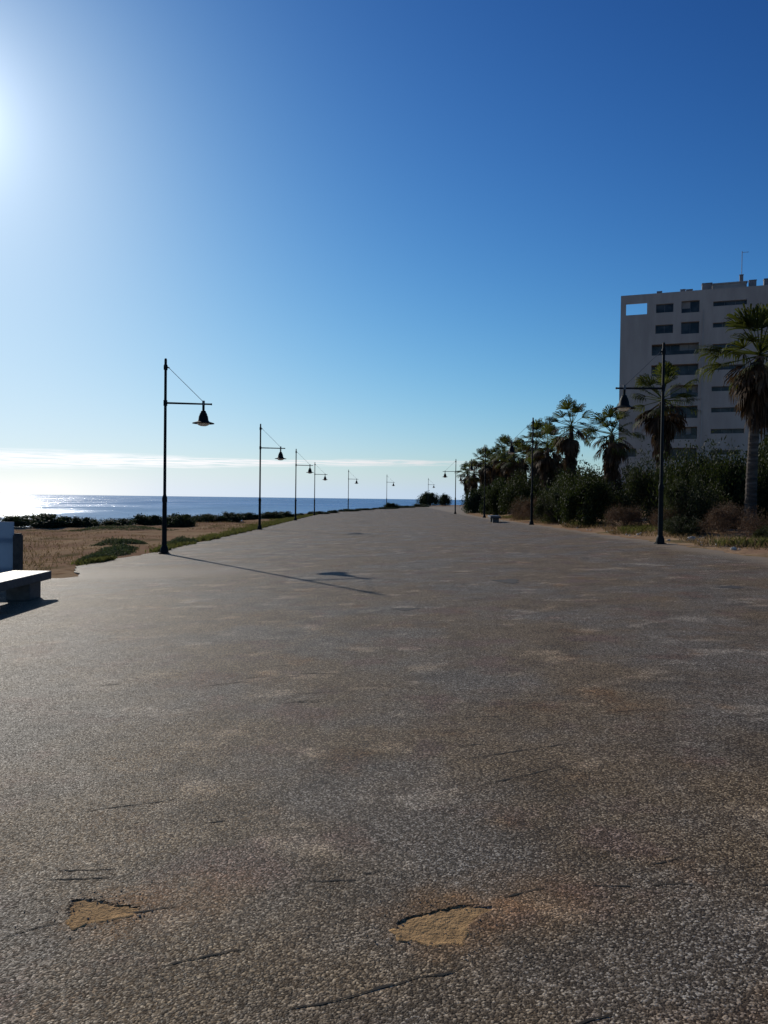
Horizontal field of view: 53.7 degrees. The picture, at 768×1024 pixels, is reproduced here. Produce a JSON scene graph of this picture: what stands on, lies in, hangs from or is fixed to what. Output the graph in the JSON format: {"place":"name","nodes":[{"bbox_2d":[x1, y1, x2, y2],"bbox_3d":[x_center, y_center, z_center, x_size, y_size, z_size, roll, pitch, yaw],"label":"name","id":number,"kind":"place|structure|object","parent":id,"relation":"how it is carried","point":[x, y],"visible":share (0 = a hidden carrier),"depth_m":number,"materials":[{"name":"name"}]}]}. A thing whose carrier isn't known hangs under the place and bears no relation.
{"place":"outdoors","nodes":[
{"label":"outdoors","id":0,"kind":"place"},
{"bbox_2d":[71,514,317,565],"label":"verge grass","id":1,"kind":"structure","parent":0,"point":[234,531],"depth_m":33.96,"materials":[{"name":"plant"}]},
{"bbox_2d":[0,494,463,526],"bbox_3d":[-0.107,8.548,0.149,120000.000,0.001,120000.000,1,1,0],"label":"sea","id":2,"kind":"structure","parent":0,"point":[100,507],"depth_m":764.23,"materials":[{"name":"liquid"}]},
{"bbox_2d":[0,0,767,499],"label":"sky","id":3,"kind":"structure","parent":0,"point":[387,239],"materials":[{"name":"blue"}]},
{"bbox_2d":[14,505,767,577],"bbox_3d":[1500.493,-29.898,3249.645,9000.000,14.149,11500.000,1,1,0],"label":"ground","id":4,"kind":"structure","parent":0,"point":[64,570],"depth_m":31.73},
{"bbox_2d":[0,512,72,527],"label":"coastal shrub","id":5,"kind":"object","parent":4,"relation":"on","point":[43,520],"visible":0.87,"depth_m":52.63,"materials":[{"name":"green plant"}]},
{"bbox_2d":[66,515,100,526],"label":"coastal shrub","id":6,"kind":"object","parent":4,"relation":"on","point":[82,522],"visible":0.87,"depth_m":53.88,"materials":[{"name":"green plant"}]},
{"bbox_2d":[76,543,138,561],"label":"sprawling plant","id":7,"kind":"object","parent":4,"relation":"on","point":[120,549],"visible":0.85,"depth_m":23.54,"materials":[{"name":"green plant"}]},
{"bbox_2d":[95,517,138,525],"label":"coastal shrub","id":8,"kind":"object","parent":4,"relation":"on","point":[119,521],"visible":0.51,"depth_m":54.40,"materials":[{"name":"green plant"}]},
{"bbox_2d":[88,536,147,546],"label":"sprawling plant","id":9,"kind":"object","parent":4,"relation":"on","point":[113,541],"visible":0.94,"depth_m":29.66,"materials":[{"name":"green plant"}]},
{"bbox_2d":[61,524,178,531],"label":"sprawling plant","id":10,"kind":"object","parent":4,"relation":"on","point":[117,527],"visible":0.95,"depth_m":46.62,"materials":[{"name":"green plant"}]},
{"bbox_2d":[17,521,263,570],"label":"dry grass","id":11,"kind":"structure","parent":4,"relation":"on","point":[48,566],"depth_m":30.57,"materials":[{"name":"plant"}]},
{"bbox_2d":[129,513,167,525],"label":"coastal shrub","id":12,"kind":"object","parent":4,"relation":"on","point":[147,520],"visible":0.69,"depth_m":56.73,"materials":[{"name":"green plant"}]},
{"bbox_2d":[159,535,198,545],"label":"sprawling plant","id":13,"kind":"object","parent":4,"relation":"on","point":[182,539],"visible":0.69,"depth_m":29.21,"materials":[{"name":"green plant"}]},
{"bbox_2d":[167,514,199,527],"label":"coastal shrub","id":14,"kind":"object","parent":4,"relation":"on","point":[178,521],"visible":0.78,"depth_m":50.59,"materials":[{"name":"green plant"}]},
{"bbox_2d":[167,512,204,521],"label":"coastal shrub","id":15,"kind":"object","parent":4,"relation":"on","point":[195,517],"visible":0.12,"depth_m":60.15,"materials":[{"name":"green plant"}]},
{"bbox_2d":[193,513,229,522],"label":"coastal shrub","id":16,"kind":"object","parent":4,"relation":"on","point":[210,517],"visible":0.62,"depth_m":61.52,"materials":[{"name":"green plant"}]},
{"bbox_2d":[220,511,241,521],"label":"coastal shrub","id":17,"kind":"object","parent":4,"relation":"on","point":[232,517],"visible":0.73,"depth_m":63.69,"materials":[{"name":"green plant"}]},
{"bbox_2d":[237,512,262,520],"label":"coastal shrub","id":18,"kind":"object","parent":4,"relation":"on","point":[249,516],"visible":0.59,"depth_m":67.65,"materials":[{"name":"green plant"}]},
{"bbox_2d":[261,511,285,518],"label":"coastal shrub","id":19,"kind":"object","parent":4,"relation":"on","point":[270,515],"visible":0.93,"depth_m":69.45,"materials":[{"name":"green plant"}]},
{"bbox_2d":[280,511,294,517],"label":"coastal shrub","id":20,"kind":"object","parent":4,"relation":"on","point":[288,514],"visible":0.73,"depth_m":75.23,"materials":[{"name":"green plant"}]},
{"bbox_2d":[307,511,330,513],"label":"coastal shrub","id":21,"kind":"object","parent":4,"relation":"on","point":[318,512],"visible":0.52,"depth_m":91.63,"materials":[{"name":"green plant"}]},
{"bbox_2d":[338,508,360,511],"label":"coastal shrub","id":22,"kind":"object","parent":4,"relation":"on","point":[345,510],"visible":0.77,"depth_m":106.19,"materials":[{"name":"green plant"}]},
{"bbox_2d":[0,506,767,1023],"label":"promenade","id":23,"kind":"structure","parent":4,"relation":"on","point":[356,770],"depth_m":4.16,"materials":[{"name":"asphalt"}]},
{"bbox_2d":[0,522,22,572],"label":"notice board","id":24,"kind":"object","parent":23,"relation":"on","point":[11,550],"visible":0.73,"depth_m":14.60,"materials":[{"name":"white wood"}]},
{"bbox_2d":[0,570,50,600],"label":"stone bench","id":25,"kind":"object","parent":23,"relation":"on","point":[18,585],"visible":1,"depth_m":12.43,"materials":[{"name":"stone"}]},
{"bbox_2d":[66,900,138,931],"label":"sand","id":26,"kind":"structure","parent":23,"relation":"in","point":[99,912],"depth_m":2.85,"materials":[{"name":"sand"}]},
{"bbox_2d":[158,358,213,553],"bbox_3d":[-6.077,-1.713,23.397,1.645,6.030,0.670,1,1,-1],"label":"street lamp","id":27,"kind":"object","parent":23,"relation":"on","point":[203,420],"visible":0.99,"depth_m":23.34,"materials":[{"name":"metal"}]},
{"bbox_2d":[15,881,525,960],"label":"gravel","id":28,"kind":"structure","parent":23,"relation":"on","point":[408,942],"depth_m":2.79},
{"bbox_2d":[257,424,285,529],"bbox_3d":[-6.375,-2.001,43.095,1.645,6.030,0.670,1,1,4],"label":"street lamp","id":29,"kind":"object","parent":23,"relation":"on","point":[279,457],"visible":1,"depth_m":43.10,"materials":[{"name":"metal"}]},
{"bbox_2d":[294,449,313,519],"bbox_3d":[-6.740,-2.299,63.807,1.645,6.030,0.670,1,1,-3],"label":"street lamp","id":30,"kind":"object","parent":23,"relation":"on","point":[309,472],"visible":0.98,"depth_m":63.73,"materials":[{"name":"metal"}]},
{"bbox_2d":[313,464,326,514],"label":"street lamp","id":31,"kind":"object","parent":23,"relation":"on","point":[324,479],"visible":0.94,"depth_m":85.82,"materials":[{"name":"metal"}]},
{"bbox_2d":[348,470,357,508],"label":"street lamp","id":32,"kind":"object","parent":23,"relation":"on","point":[356,482],"visible":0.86,"depth_m":110.22,"materials":[{"name":"metal"}]},
{"bbox_2d":[3,588,767,1023],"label":"pavement cracks","id":33,"kind":"object","parent":23,"relation":"on","point":[349,880],"visible":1,"depth_m":2.96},
{"bbox_2d":[389,907,490,945],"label":"sand","id":34,"kind":"structure","parent":23,"relation":"in","point":[432,928],"depth_m":2.71,"materials":[{"name":"sand"}]},
{"bbox_2d":[443,461,455,513],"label":"street lamp","id":35,"kind":"object","parent":23,"relation":"on","point":[444,476],"visible":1,"depth_m":83.02,"materials":[{"name":"metal"}]},
{"bbox_2d":[469,447,485,517],"bbox_3d":[7.902,-2.532,64.416,1.645,6.030,0.670,1,1,-4],"label":"street lamp","id":36,"kind":"object","parent":23,"relation":"on","point":[472,469],"visible":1,"depth_m":64.41,"materials":[{"name":"metal"}]},
{"bbox_2d":[488,515,500,522],"bbox_3d":[7.145,0.452,49.214,0.650,0.440,2.800,1,1,4],"label":"stone bench","id":37,"kind":"object","parent":23,"relation":"on","point":[494,518],"visible":1,"depth_m":48.00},
{"bbox_2d":[506,418,533,524],"bbox_3d":[7.648,-2.301,42.600,1.645,6.030,0.670,1,1,3],"label":"street lamp","id":38,"kind":"object","parent":23,"relation":"on","point":[512,451],"visible":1,"depth_m":42.53,"materials":[{"name":"metal"}]},
{"bbox_2d":[348,533,742,610],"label":"worn spots","id":39,"kind":"object","parent":23,"relation":"on","point":[513,581],"visible":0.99,"depth_m":12.32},
{"bbox_2d":[612,342,666,543],"bbox_3d":[7.634,-2.060,22.642,1.645,6.030,0.670,1,1,-2],"label":"street lamp","id":40,"kind":"object","parent":23,"relation":"on","point":[623,405],"visible":0.99,"depth_m":22.61,"materials":[{"name":"metal"}]},
{"bbox_2d":[372,507,397,508],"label":"coastal shrub","id":41,"kind":"object","parent":4,"relation":"on","point":[385,508],"visible":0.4,"depth_m":125.44,"materials":[{"name":"green plant"}]},
{"bbox_2d":[381,502,401,507],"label":"coastal shrub","id":42,"kind":"object","parent":4,"relation":"on","point":[389,505],"visible":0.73,"depth_m":131.78,"materials":[{"name":"green plant"}]},
{"bbox_2d":[411,503,429,506],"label":"coastal shrub","id":43,"kind":"object","parent":4,"relation":"on","point":[420,505],"visible":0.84,"depth_m":152.60,"materials":[{"name":"green plant"}]},
{"bbox_2d":[414,490,442,505],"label":"spreading tree","id":44,"kind":"object","parent":4,"relation":"on","point":[428,498],"visible":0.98,"depth_m":177.38,"materials":[{"name":"green plant"}]},
{"bbox_2d":[439,493,451,505],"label":"spreading tree","id":45,"kind":"object","parent":4,"relation":"on","point":[446,499],"visible":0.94,"depth_m":185.74,"materials":[{"name":"green plant"}]},
{"bbox_2d":[454,461,478,495],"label":"fan palm","id":46,"kind":"object","parent":4,"relation":"on","point":[466,486],"visible":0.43,"depth_m":117.85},
{"bbox_2d":[459,486,483,512],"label":"coastal shrub","id":47,"kind":"object","parent":4,"relation":"on","point":[471,504],"visible":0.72,"depth_m":85.03,"materials":[{"name":"green plant"}]},
{"bbox_2d":[462,459,480,490],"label":"fan palm","id":48,"kind":"object","parent":4,"relation":"on","point":[474,481],"visible":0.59,"depth_m":109.48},
{"bbox_2d":[469,445,493,488],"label":"fan palm","id":49,"kind":"object","parent":4,"relation":"on","point":[480,471],"visible":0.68,"depth_m":100.70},
{"bbox_2d":[477,452,497,484],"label":"fan palm","id":50,"kind":"object","parent":4,"relation":"on","point":[488,482],"visible":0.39,"depth_m":107.64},
{"bbox_2d":[481,443,506,485],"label":"fan palm","id":51,"kind":"object","parent":4,"relation":"on","point":[493,473],"visible":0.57,"depth_m":91.65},
{"bbox_2d":[478,475,509,514],"bbox_3d":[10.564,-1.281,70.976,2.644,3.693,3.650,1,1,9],"label":"green shrub","id":52,"kind":"object","parent":4,"relation":"on","point":[491,503],"visible":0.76,"depth_m":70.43,"materials":[{"name":"green plant"}]},
{"bbox_2d":[488,446,510,476],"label":"fan palm","id":53,"kind":"object","parent":4,"relation":"on","point":[497,454],"visible":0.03,"depth_m":95.59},
{"bbox_2d":[488,434,522,484],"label":"fan palm","id":54,"kind":"object","parent":4,"relation":"on","point":[495,461],"visible":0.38,"depth_m":83.79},
{"bbox_2d":[494,435,527,512],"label":"fan palm","id":55,"kind":"object","parent":4,"relation":"on","point":[511,466],"visible":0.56,"depth_m":75.35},
{"bbox_2d":[495,466,541,514],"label":"green shrub","id":56,"kind":"object","parent":4,"relation":"on","point":[514,489],"visible":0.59,"depth_m":65.55,"materials":[{"name":"green plant"}]},
{"bbox_2d":[507,444,529,482],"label":"fan palm","id":57,"kind":"object","parent":4,"relation":"on","point":[526,465],"visible":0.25,"depth_m":87.39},
{"bbox_2d":[508,495,530,517],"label":"dry shrub","id":58,"kind":"object","parent":4,"relation":"on","point":[518,507],"visible":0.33,"depth_m":54.77,"materials":[{"name":"brown plant"}]},
{"bbox_2d":[512,492,545,513],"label":"olive shrub","id":59,"kind":"object","parent":4,"relation":"on","point":[534,497],"visible":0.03,"depth_m":58.52,"materials":[{"name":"green plant"}]},
{"bbox_2d":[509,495,549,520],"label":"dry shrub","id":60,"kind":"object","parent":4,"relation":"on","point":[526,507],"visible":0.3,"depth_m":49.96,"materials":[{"name":"brown plant"}]},
{"bbox_2d":[514,418,556,494],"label":"fan palm","id":61,"kind":"object","parent":4,"relation":"on","point":[536,427],"visible":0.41,"depth_m":68.14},
{"bbox_2d":[525,421,563,489],"bbox_3d":[13.402,-3.486,61.993,3.747,8.067,4.081,1,1,8],"label":"fan palm","id":62,"kind":"object","parent":4,"relation":"on","point":[546,463],"visible":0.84,"depth_m":61.76,"materials":[{"name":"plant"}]},
{"bbox_2d":[533,478,575,522],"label":"olive shrub","id":63,"kind":"object","parent":4,"relation":"on","point":[544,506],"visible":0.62,"depth_m":43.50,"materials":[{"name":"green plant"}]},
{"bbox_2d":[552,442,563,481],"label":"fan palm","id":64,"kind":"object","parent":4,"relation":"on","point":[561,465],"visible":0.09,"depth_m":73.31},
{"bbox_2d":[539,462,591,499],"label":"green shrub","id":65,"kind":"object","parent":4,"relation":"on","point":[562,479],"visible":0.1,"depth_m":53.68,"materials":[{"name":"green plant"}]},
{"bbox_2d":[533,454,602,496],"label":"green shrub","id":66,"kind":"object","parent":4,"relation":"on","point":[583,470],"visible":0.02,"depth_m":61.64,"materials":[{"name":"green plant"}]},
{"bbox_2d":[541,395,599,477],"bbox_3d":[13.417,-3.865,54.417,4.019,9.089,4.037,1,1,33],"label":"fan palm","id":67,"kind":"object","parent":4,"relation":"on","point":[568,448],"visible":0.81,"depth_m":54.02,"materials":[{"name":"plant"}]},
{"bbox_2d":[545,462,603,519],"bbox_3d":[12.165,-1.220,46.949,3.864,3.903,3.933,0,1,-32],"label":"green shrub","id":68,"kind":"object","parent":4,"relation":"on","point":[574,477],"visible":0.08,"depth_m":47.04,"materials":[{"name":"green plant"}]},
{"bbox_2d":[549,464,625,527],"bbox_3d":[10.020,-0.695,36.825,3.650,3.216,2.997,1,1,1],"label":"green shrub","id":69,"kind":"object","parent":4,"relation":"on","point":[589,498],"visible":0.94,"depth_m":36.64,"materials":[{"name":"green plant"}]},
{"bbox_2d":[582,403,646,519],"bbox_3d":[13.695,-3.015,45.598,3.710,7.334,3.406,0,1,-24],"label":"fan palm","id":70,"kind":"object","parent":4,"relation":"on","point":[614,452],"visible":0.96,"depth_m":45.38,"materials":[{"name":"plant"}]},
{"bbox_2d":[592,462,653,518],"bbox_3d":[16.483,-1.428,52.289,5.588,4.249,5.175,0,1,-35],"label":"olive shrub","id":71,"kind":"object","parent":4,"relation":"on","point":[618,485],"visible":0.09,"depth_m":51.14,"materials":[{"name":"green plant"}]},
{"bbox_2d":[603,502,649,528],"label":"dry shrub","id":72,"kind":"object","parent":4,"relation":"on","point":[629,518],"visible":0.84,"depth_m":32.35,"materials":[{"name":"brown plant"}]},
{"bbox_2d":[500,517,767,549],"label":"verge weeds","id":73,"kind":"object","parent":4,"relation":"on","point":[685,538],"visible":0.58,"depth_m":25.97,"materials":[{"name":"green plant"}]},
{"bbox_2d":[501,515,767,547],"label":"verge green","id":74,"kind":"object","parent":4,"relation":"on","point":[752,540],"visible":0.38,"depth_m":21.75,"materials":[{"name":"green plant"}]},
{"bbox_2d":[617,441,676,525],"bbox_3d":[12.589,-1.244,35.546,3.204,4.187,3.104,1,1,-1],"label":"olive shrub","id":75,"kind":"object","parent":4,"relation":"on","point":[637,486],"visible":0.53,"depth_m":35.18,"materials":[{"name":"green plant"}]},
{"bbox_2d":[630,360,702,469],"bbox_3d":[13.849,-3.370,37.945,3.445,8.166,3.398,0,1,-25],"label":"fan palm","id":76,"kind":"object","parent":4,"relation":"on","point":[673,422],"visible":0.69,"depth_m":37.58,"materials":[{"name":"plant"}]},
{"bbox_2d":[646,503,689,528],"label":"dry shrub","id":77,"kind":"object","parent":4,"relation":"on","point":[654,520],"visible":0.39,"depth_m":29.18,"materials":[{"name":"brown plant"}]},
{"bbox_2d":[663,514,702,536],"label":"olive shrub","id":78,"kind":"object","parent":4,"relation":"on","point":[683,523],"visible":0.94,"depth_m":26.18,"materials":[{"name":"green plant"}]},
{"bbox_2d":[643,437,728,527],"bbox_3d":[13.271,-1.125,32.960,3.486,4.407,3.259,0,1,-37],"label":"green shrub","id":79,"kind":"object","parent":4,"relation":"on","point":[681,471],"visible":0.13,"depth_m":32.85,"materials":[{"name":"green plant"}]},
{"bbox_2d":[617,251,767,490],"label":"apartment tower","id":80,"kind":"structure","parent":4,"relation":"on","point":[683,324],"depth_m":108.63,"materials":[{"name":"paint"}]},
{"bbox_2d":[626,448,635,456],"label":"window","id":81,"kind":"structure","parent":80,"relation":"in","point":[629,454],"depth_m":111.56,"materials":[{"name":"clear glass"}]},
{"bbox_2d":[655,325,672,333],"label":"window","id":82,"kind":"structure","parent":80,"relation":"in","point":[659,329],"depth_m":109.84,"materials":[{"name":"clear glass"}]},
{"bbox_2d":[656,304,672,312],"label":"window","id":83,"kind":"structure","parent":80,"relation":"in","point":[663,308],"depth_m":109.75,"materials":[{"name":"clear glass"}]},
{"bbox_2d":[651,365,697,375],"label":"window","id":84,"kind":"structure","parent":80,"relation":"in","point":[681,367],"depth_m":109.56,"materials":[{"name":"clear glass"}]},
{"bbox_2d":[652,344,697,354],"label":"window","id":85,"kind":"structure","parent":80,"relation":"in","point":[681,347],"depth_m":109.88,"materials":[{"name":"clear glass"}]},
{"bbox_2d":[670,448,695,455],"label":"window","id":86,"kind":"structure","parent":80,"relation":"in","point":[674,451],"depth_m":109.80,"materials":[{"name":"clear glass"}]},
{"bbox_2d":[670,385,697,393],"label":"window","id":87,"kind":"structure","parent":80,"relation":"in","point":[683,390],"depth_m":109.62,"materials":[{"name":"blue glass"}]},
{"bbox_2d":[671,406,696,413],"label":"window","id":88,"kind":"structure","parent":80,"relation":"in","point":[687,411],"depth_m":109.54,"materials":[{"name":"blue glass"}]},
{"bbox_2d":[676,427,696,434],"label":"window","id":89,"kind":"structure","parent":80,"relation":"in","point":[688,430],"depth_m":109.42,"materials":[{"name":"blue glass"}]},
{"bbox_2d":[681,301,698,312],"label":"window","id":90,"kind":"structure","parent":80,"relation":"in","point":[691,306],"depth_m":108.74,"materials":[{"name":"blue glass"}]},
{"bbox_2d":[681,322,698,333],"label":"window","id":91,"kind":"structure","parent":80,"relation":"in","point":[691,327],"depth_m":108.79,"materials":[{"name":"blue glass"}]},
{"bbox_2d":[713,323,727,327],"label":"window","id":92,"kind":"structure","parent":80,"relation":"in","point":[715,325],"depth_m":107.44,"materials":[{"name":"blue glass"}]},
{"bbox_2d":[712,386,730,390],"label":"window","id":93,"kind":"structure","parent":80,"relation":"in","point":[713,388],"depth_m":107.42,"materials":[{"name":"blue glass"}]},
{"bbox_2d":[710,450,738,454],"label":"window","id":94,"kind":"structure","parent":80,"relation":"in","point":[723,451],"depth_m":107.36,"materials":[{"name":"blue glass"}]},
{"bbox_2d":[711,408,739,412],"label":"window","id":95,"kind":"structure","parent":80,"relation":"in","point":[713,410],"depth_m":107.36,"materials":[{"name":"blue glass"}]},
{"bbox_2d":[713,344,738,348],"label":"window","id":96,"kind":"structure","parent":80,"relation":"in","point":[720,345],"depth_m":107.26,"materials":[{"name":"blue glass"}]},
{"bbox_2d":[711,429,743,433],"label":"window","id":97,"kind":"structure","parent":80,"relation":"in","point":[718,431],"depth_m":107.26,"materials":[{"name":"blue glass"}]},
{"bbox_2d":[713,300,746,305],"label":"window","id":98,"kind":"structure","parent":80,"relation":"in","point":[739,302],"depth_m":106.91,"materials":[{"name":"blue glass"}]},
{"bbox_2d":[716,365,744,369],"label":"window","id":99,"kind":"structure","parent":80,"relation":"in","point":[726,367],"depth_m":107.02,"materials":[{"name":"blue glass"}]},
{"bbox_2d":[663,472,729,527],"bbox_3d":[12.016,-0.406,29.640,2.893,2.414,2.561,0,1,-26],"label":"olive shrub","id":100,"kind":"object","parent":4,"relation":"on","point":[672,495],"visible":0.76,"depth_m":29.07,"materials":[{"name":"green plant"}]},
{"bbox_2d":[664,429,735,478],"bbox_3d":[17.605,-1.776,41.883,5.182,5.665,5.336,0,1,-22],"label":"olive shrub","id":101,"kind":"object","parent":4,"relation":"on","point":[713,458],"visible":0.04,"depth_m":41.55,"materials":[{"name":"green plant"}]},
{"bbox_2d":[695,498,753,534],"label":"dry shrub","id":102,"kind":"object","parent":4,"relation":"on","point":[716,516],"visible":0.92,"depth_m":25.58,"materials":[{"name":"brown plant"}]},
{"bbox_2d":[686,441,765,528],"bbox_3d":[14.052,-0.983,30.658,2.821,3.931,3.221,0,1,-24],"label":"green shrub","id":103,"kind":"object","parent":4,"relation":"on","point":[732,476],"visible":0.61,"depth_m":30.21,"materials":[{"name":"green plant"}]},
{"bbox_2d":[694,303,767,529],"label":"fan palm","id":104,"kind":"object","parent":4,"relation":"on","point":[749,387],"visible":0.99,"depth_m":27.40,"materials":[{"name":"plant"}]},
{"bbox_2d":[736,506,767,538],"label":"dry shrub","id":105,"kind":"object","parent":4,"relation":"on","point":[753,523],"visible":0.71,"depth_m":23.82,"materials":[{"name":"brown plant"}]},
{"bbox_2d":[739,436,767,525],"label":"green shrub","id":106,"kind":"object","parent":4,"relation":"on","point":[762,482],"visible":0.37,"depth_m":30.91,"materials":[{"name":"green plant"}]},
{"bbox_2d":[740,433,767,519],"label":"green shrub","id":107,"kind":"object","parent":4,"relation":"on","point":[760,452],"visible":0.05,"depth_m":37.67,"materials":[{"name":"green plant"}]},
{"bbox_2d":[751,524,767,539],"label":"olive shrub","id":108,"kind":"object","parent":4,"relation":"on","point":[762,533],"visible":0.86,"depth_m":22.25,"materials":[{"name":"green plant"}]},
{"bbox_2d":[756,331,767,369],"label":"fan palm","id":109,"kind":"object","parent":4,"relation":"on","point":[763,346],"visible":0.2,"depth_m":28.95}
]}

